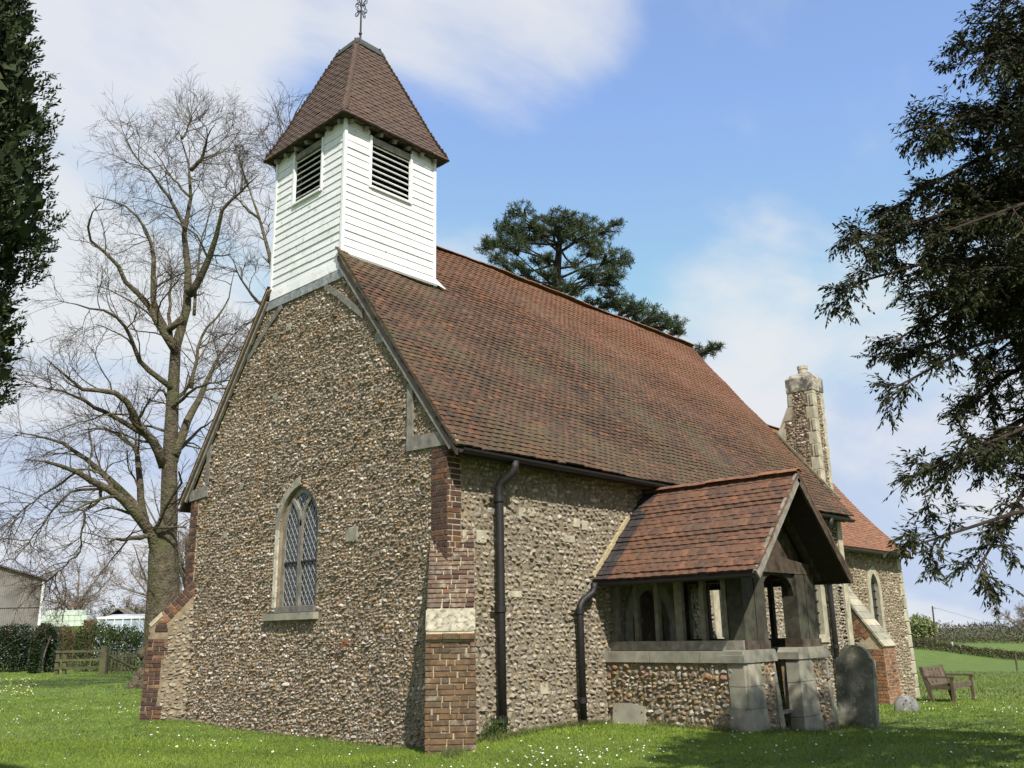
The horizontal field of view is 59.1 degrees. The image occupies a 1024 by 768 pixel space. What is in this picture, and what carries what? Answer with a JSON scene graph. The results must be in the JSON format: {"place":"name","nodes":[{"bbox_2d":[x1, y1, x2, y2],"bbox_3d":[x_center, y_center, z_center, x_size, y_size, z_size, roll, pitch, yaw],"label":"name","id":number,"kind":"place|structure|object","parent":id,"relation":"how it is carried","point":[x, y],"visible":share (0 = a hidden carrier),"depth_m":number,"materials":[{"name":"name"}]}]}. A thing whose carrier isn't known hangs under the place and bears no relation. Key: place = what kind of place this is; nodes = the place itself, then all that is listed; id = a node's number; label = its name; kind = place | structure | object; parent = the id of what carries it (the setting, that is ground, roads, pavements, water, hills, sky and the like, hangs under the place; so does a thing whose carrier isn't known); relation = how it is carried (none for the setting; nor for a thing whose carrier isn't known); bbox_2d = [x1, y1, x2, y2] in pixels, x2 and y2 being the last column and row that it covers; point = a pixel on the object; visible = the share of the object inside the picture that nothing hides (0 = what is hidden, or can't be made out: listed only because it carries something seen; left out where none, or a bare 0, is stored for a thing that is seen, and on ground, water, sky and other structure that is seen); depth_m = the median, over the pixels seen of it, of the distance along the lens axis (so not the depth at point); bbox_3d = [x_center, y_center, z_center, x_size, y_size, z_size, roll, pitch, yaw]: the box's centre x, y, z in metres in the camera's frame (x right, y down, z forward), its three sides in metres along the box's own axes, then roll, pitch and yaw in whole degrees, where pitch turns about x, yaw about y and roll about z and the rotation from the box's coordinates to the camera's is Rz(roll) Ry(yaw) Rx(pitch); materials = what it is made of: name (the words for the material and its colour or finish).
{"place":"outdoors","nodes":[
{"label":"outdoors","id":0,"kind":"place"},
{"bbox_2d":[0,486,132,520],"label":"overhead cable","id":1,"kind":"object","parent":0,"point":[71,507],"visible":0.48,"depth_m":33.88,"materials":[{"name":"black metal"}]},
{"bbox_2d":[64,610,69,615],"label":"wrapped bale","id":2,"kind":"object","parent":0,"point":[67,612],"visible":0.58,"depth_m":125.64},
{"bbox_2d":[55,626,82,649],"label":"earth bank","id":3,"kind":"structure","parent":0,"point":[72,631],"depth_m":125.07,"materials":[{"name":"green plant"}]},
{"bbox_2d":[68,621,74,626],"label":"wrapped bale","id":4,"kind":"object","parent":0,"point":[71,623],"visible":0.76,"depth_m":125.24},
{"bbox_2d":[68,616,74,620],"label":"wrapped bale","id":5,"kind":"object","parent":4,"relation":"on","point":[71,618],"visible":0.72,"depth_m":125.42},
{"bbox_2d":[70,610,76,615],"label":"wrapped bale","id":6,"kind":"object","parent":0,"point":[72,612],"visible":0.76,"depth_m":125.63},
{"bbox_2d":[74,621,80,626],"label":"wrapped bale","id":7,"kind":"object","parent":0,"point":[76,623],"visible":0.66,"depth_m":125.24},
{"bbox_2d":[75,615,81,620],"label":"wrapped bale","id":8,"kind":"object","parent":7,"relation":"on","point":[77,618],"visible":0.66,"depth_m":125.42},
{"bbox_2d":[76,610,86,615],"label":"wrapped bale","id":9,"kind":"object","parent":8,"relation":"on","point":[83,612],"visible":0.76,"depth_m":125.70},
{"bbox_2d":[81,615,91,620],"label":"wrapped bale","id":10,"kind":"object","parent":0,"point":[85,617],"visible":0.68,"depth_m":125.48},
{"bbox_2d":[0,627,1023,767],"bbox_3d":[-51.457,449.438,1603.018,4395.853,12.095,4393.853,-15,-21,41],"label":"ground","id":11,"kind":"structure","parent":0,"point":[953,662],"depth_m":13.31,"materials":[{"name":"green plant"}]},
{"bbox_2d":[0,622,45,671],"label":"laurel hedge","id":12,"kind":"object","parent":11,"relation":"on","point":[11,646],"visible":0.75,"depth_m":45.94,"materials":[{"name":"green plant"}]},
{"bbox_2d":[0,565,46,658],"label":"barn","id":13,"kind":"structure","parent":11,"relation":"on","point":[9,602],"depth_m":74.08,"materials":[{"name":"white paint"}]},
{"bbox_2d":[0,0,69,413],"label":"columnar yew","id":14,"kind":"object","parent":11,"relation":"on","point":[20,117],"visible":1,"depth_m":5.54,"materials":[{"name":"green plant"}]},
{"bbox_2d":[27,622,58,673],"bbox_3d":[-22.932,12.950,44.274,0.721,2.565,1.925,-1,-15,0],"label":"laurel bush","id":15,"kind":"object","parent":11,"relation":"on","point":[48,656],"visible":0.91,"depth_m":44.17,"materials":[{"name":"green plant"}]},
{"bbox_2d":[42,624,90,669],"bbox_3d":[-24.548,14.567,50.050,1.949,2.556,2.813,-1,-15,0],"label":"scrub","id":16,"kind":"object","parent":11,"relation":"on","point":[67,632],"visible":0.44,"depth_m":49.48,"materials":[{"name":"green plant"}]},
{"bbox_2d":[54,650,100,674],"bbox_3d":[-19.683,12.772,41.159,2.224,1.262,0.195,-1,-15,0],"label":"rail fence","id":17,"kind":"object","parent":11,"relation":"on","point":[64,660],"visible":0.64,"depth_m":41.12,"materials":[{"name":"brown wood"}]},
{"bbox_2d":[39,554,130,613],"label":"oak tree","id":18,"kind":"object","parent":11,"relation":"on","point":[93,597],"visible":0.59,"depth_m":156.12,"materials":[{"name":"brown plant"}]},
{"bbox_2d":[83,619,96,658],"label":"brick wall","id":19,"kind":"structure","parent":11,"relation":"on","point":[95,620],"depth_m":85.02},
{"bbox_2d":[42,599,143,618],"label":"brown thicket","id":20,"kind":"object","parent":11,"relation":"on","point":[94,611],"visible":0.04,"depth_m":145.49,"materials":[{"name":"brown plant"}]},
{"bbox_2d":[98,646,108,674],"bbox_3d":[-18.184,12.397,40.246,0.270,1.420,0.220,-1,-15,0],"label":"gate post","id":21,"kind":"object","parent":11,"relation":"on","point":[103,663],"visible":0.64,"depth_m":40.20,"materials":[{"name":"brown wood"}]},
{"bbox_2d":[72,618,143,671],"bbox_3d":[-19.868,13.048,45.264,3.322,2.742,2.516,-1,-15,0],"label":"clipped hedge","id":22,"kind":"object","parent":11,"relation":"on","point":[134,642],"visible":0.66,"depth_m":44.44,"materials":[{"name":"green plant"}]},
{"bbox_2d":[94,614,144,653],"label":"polytunnel","id":23,"kind":"structure","parent":11,"relation":"on","point":[138,620],"depth_m":81.39,"materials":[{"name":"white paint"}]},
{"bbox_2d":[95,591,145,616],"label":"oak tree","id":24,"kind":"object","parent":11,"relation":"on","point":[137,607],"visible":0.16,"depth_m":159.31,"materials":[{"name":"brown plant"}]},
{"bbox_2d":[107,608,134,615],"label":"shed","id":25,"kind":"structure","parent":11,"relation":"on","point":[122,611],"depth_m":93.73,"materials":[{"name":"brown wood"}]},
{"bbox_2d":[107,651,137,672],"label":"picket gate","id":26,"kind":"structure","parent":11,"relation":"on","point":[126,655],"depth_m":40.80,"materials":[{"name":"brown wood"}]},
{"bbox_2d":[102,594,144,616],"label":"field thicket","id":27,"kind":"object","parent":11,"relation":"on","point":[110,607],"visible":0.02,"depth_m":95.79,"materials":[{"name":"brown plant"}]},
{"bbox_2d":[0,63,275,688],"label":"lime tree","id":28,"kind":"object","parent":11,"relation":"on","point":[163,581],"visible":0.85,"depth_m":30.19,"materials":[{"name":"brown plant"}]},
{"bbox_2d":[99,542,184,607],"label":"hedgerow tree","id":29,"kind":"object","parent":11,"relation":"on","point":[140,574],"visible":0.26,"depth_m":91.94,"materials":[{"name":"brown plant"}]},
{"bbox_2d":[126,461,189,594],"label":"hedgerow tree","id":30,"kind":"object","parent":11,"relation":"on","point":[182,570],"visible":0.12,"depth_m":77.99,"materials":[{"name":"brown plant"}]},
{"bbox_2d":[182,80,308,376],"bbox_3d":[-10.704,-2.296,40.514,9.030,26.759,6.056,5,-17,-22],"label":"bare tree","id":31,"kind":"object","parent":11,"relation":"on","point":[261,223],"visible":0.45,"depth_m":41.38,"materials":[{"name":"brown plant"}]},
{"bbox_2d":[0,677,945,751],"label":"primroses","id":32,"kind":"object","parent":11,"relation":"on","point":[158,732],"visible":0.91,"depth_m":27.04,"materials":[{"name":"yellow plant"}]},
{"bbox_2d":[476,703,515,742],"bbox_3d":[-0.176,4.625,12.264,0.282,0.551,0.944,-15,-21,41],"label":"weed clump","id":33,"kind":"object","parent":11,"relation":"on","point":[493,730],"visible":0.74,"depth_m":12.19,"materials":[{"name":"green plant"}]},
{"bbox_2d":[8,701,1019,767],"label":"daisies","id":34,"kind":"object","parent":11,"relation":"on","point":[592,751],"visible":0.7,"depth_m":11.18,"materials":[{"name":"white plant"}]},
{"bbox_2d":[139,0,919,753],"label":"church","id":35,"kind":"structure","parent":11,"relation":"on","point":[433,498],"depth_m":15.03,"materials":[{"name":"stone"}]},
{"bbox_2d":[262,477,318,620],"bbox_3d":[-3.445,2.765,15.147,1.510,2.400,0.610,-15,-21,41],"label":"west window","id":36,"kind":"structure","parent":35,"relation":"in","point":[300,526],"depth_m":15.04,"materials":[{"name":"grey glass"}]},
{"bbox_2d":[625,583,676,640],"bbox_3d":[2.359,4.624,15.517,0.170,2.700,1.500,-15,-21,41],"label":"south door","id":37,"kind":"structure","parent":35,"relation":"in","point":[645,590],"depth_m":15.80,"materials":[{"name":"grey wood"}]},
{"bbox_2d":[711,590,723,638],"bbox_3d":[4.167,4.144,17.669,0.200,1.900,1.200,-15,-21,41],"label":"nave window","id":38,"kind":"structure","parent":35,"relation":"in","point":[716,594],"depth_m":17.18,"materials":[{"name":"stone"}]},
{"bbox_2d":[814,585,829,641],"bbox_3d":[6.668,4.804,20.244,0.200,1.900,1.200,-15,-21,41],"label":"nave window","id":39,"kind":"structure","parent":35,"relation":"in","point":[820,597],"depth_m":20.42,"materials":[{"name":"stone"}]},
{"bbox_2d":[867,565,886,632],"bbox_3d":[9.597,5.774,24.068,0.220,1.850,0.860,-15,-21,41],"label":"chancel window","id":40,"kind":"structure","parent":35,"relation":"in","point":[876,606],"depth_m":24.14,"materials":[{"name":"stone"}]},
{"bbox_2d":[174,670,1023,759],"bbox_3d":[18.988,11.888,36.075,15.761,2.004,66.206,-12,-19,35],"label":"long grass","id":41,"kind":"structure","parent":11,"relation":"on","point":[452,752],"depth_m":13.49,"materials":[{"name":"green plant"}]},
{"bbox_2d":[473,199,726,360],"bbox_3d":[4.187,1.548,40.984,11.236,22.507,8.711,2,-16,-11],"label":"pine tree","id":42,"kind":"object","parent":11,"relation":"on","point":[560,231],"visible":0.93,"depth_m":41.98,"materials":[{"name":"green plant"}]},
{"bbox_2d":[612,703,646,724],"bbox_3d":[1.813,5.249,13.982,0.630,0.593,0.141,-15,-21,41],"label":"leaning slab","id":43,"kind":"object","parent":11,"relation":"on","point":[634,715],"depth_m":14.00,"materials":[{"name":"stone"}]},
{"bbox_2d":[835,645,879,727],"bbox_3d":[5.658,5.141,14.804,0.214,1.672,0.693,12,-20,-40],"label":"headstone","id":44,"kind":"object","parent":11,"relation":"on","point":[857,689],"visible":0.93,"depth_m":14.80,"materials":[{"name":"grey stone"}]},
{"bbox_2d":[894,695,919,710],"bbox_3d":[7.910,6.465,18.113,0.510,0.424,0.203,-1,-15,0],"label":"marker stone","id":45,"kind":"object","parent":11,"relation":"on","point":[906,703],"visible":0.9,"depth_m":18.06,"materials":[{"name":"grey stone"}]},
{"bbox_2d":[814,0,1023,623],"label":"yew tree","id":46,"kind":"object","parent":11,"relation":"on","point":[989,209],"visible":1,"depth_m":7.19,"materials":[{"name":"green plant"}]},
{"bbox_2d":[908,612,940,641],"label":"green tree","id":47,"kind":"object","parent":11,"relation":"on","point":[921,628],"visible":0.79,"depth_m":285.70,"materials":[{"name":"green plant"}]},
{"bbox_2d":[918,665,975,702],"bbox_3d":[10.779,7.408,22.330,0.809,0.859,1.490,-15,-21,41],"label":"bench","id":48,"kind":"object","parent":11,"relation":"on","point":[932,676],"visible":0.98,"depth_m":22.20,"materials":[{"name":"brown wood"}]},
{"bbox_2d":[912,619,1023,641],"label":"woodland","id":49,"kind":"object","parent":11,"relation":"on","point":[977,629],"visible":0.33,"depth_m":338.30,"materials":[{"name":"green plant"}]},
{"bbox_2d":[912,638,1023,659],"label":"field hedge","id":50,"kind":"object","parent":11,"relation":"on","point":[1001,653],"visible":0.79,"depth_m":125.23,"materials":[{"name":"green plant"}]},
{"bbox_2d":[912,635,1023,643],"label":"second hedge","id":51,"kind":"object","parent":11,"relation":"on","point":[982,639],"visible":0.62,"depth_m":204.08,"materials":[{"name":"green plant"}]},
{"bbox_2d":[932,606,1022,642],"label":"telegraph pole","id":52,"kind":"object","parent":11,"relation":"on","point":[935,627],"visible":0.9,"depth_m":144.69,"materials":[{"name":"brown wood"}]},
{"bbox_2d":[991,592,1023,632],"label":"tree","id":53,"kind":"object","parent":11,"relation":"on","point":[1019,622],"visible":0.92,"depth_m":145.75,"materials":[{"name":"plant"}]},
{"bbox_2d":[1014,653,1018,671],"bbox_3d":[31.928,17.723,57.188,0.126,1.352,0.090,-1,-15,0],"label":"fence post","id":54,"kind":"object","parent":11,"relation":"on","point":[1015,656],"visible":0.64,"depth_m":57.19,"materials":[{"name":"brown wood"}]},
{"bbox_2d":[0,0,1023,627],"label":"sky","id":55,"kind":"structure","parent":0,"point":[729,138],"materials":[{"name":"blue"}]}
]}

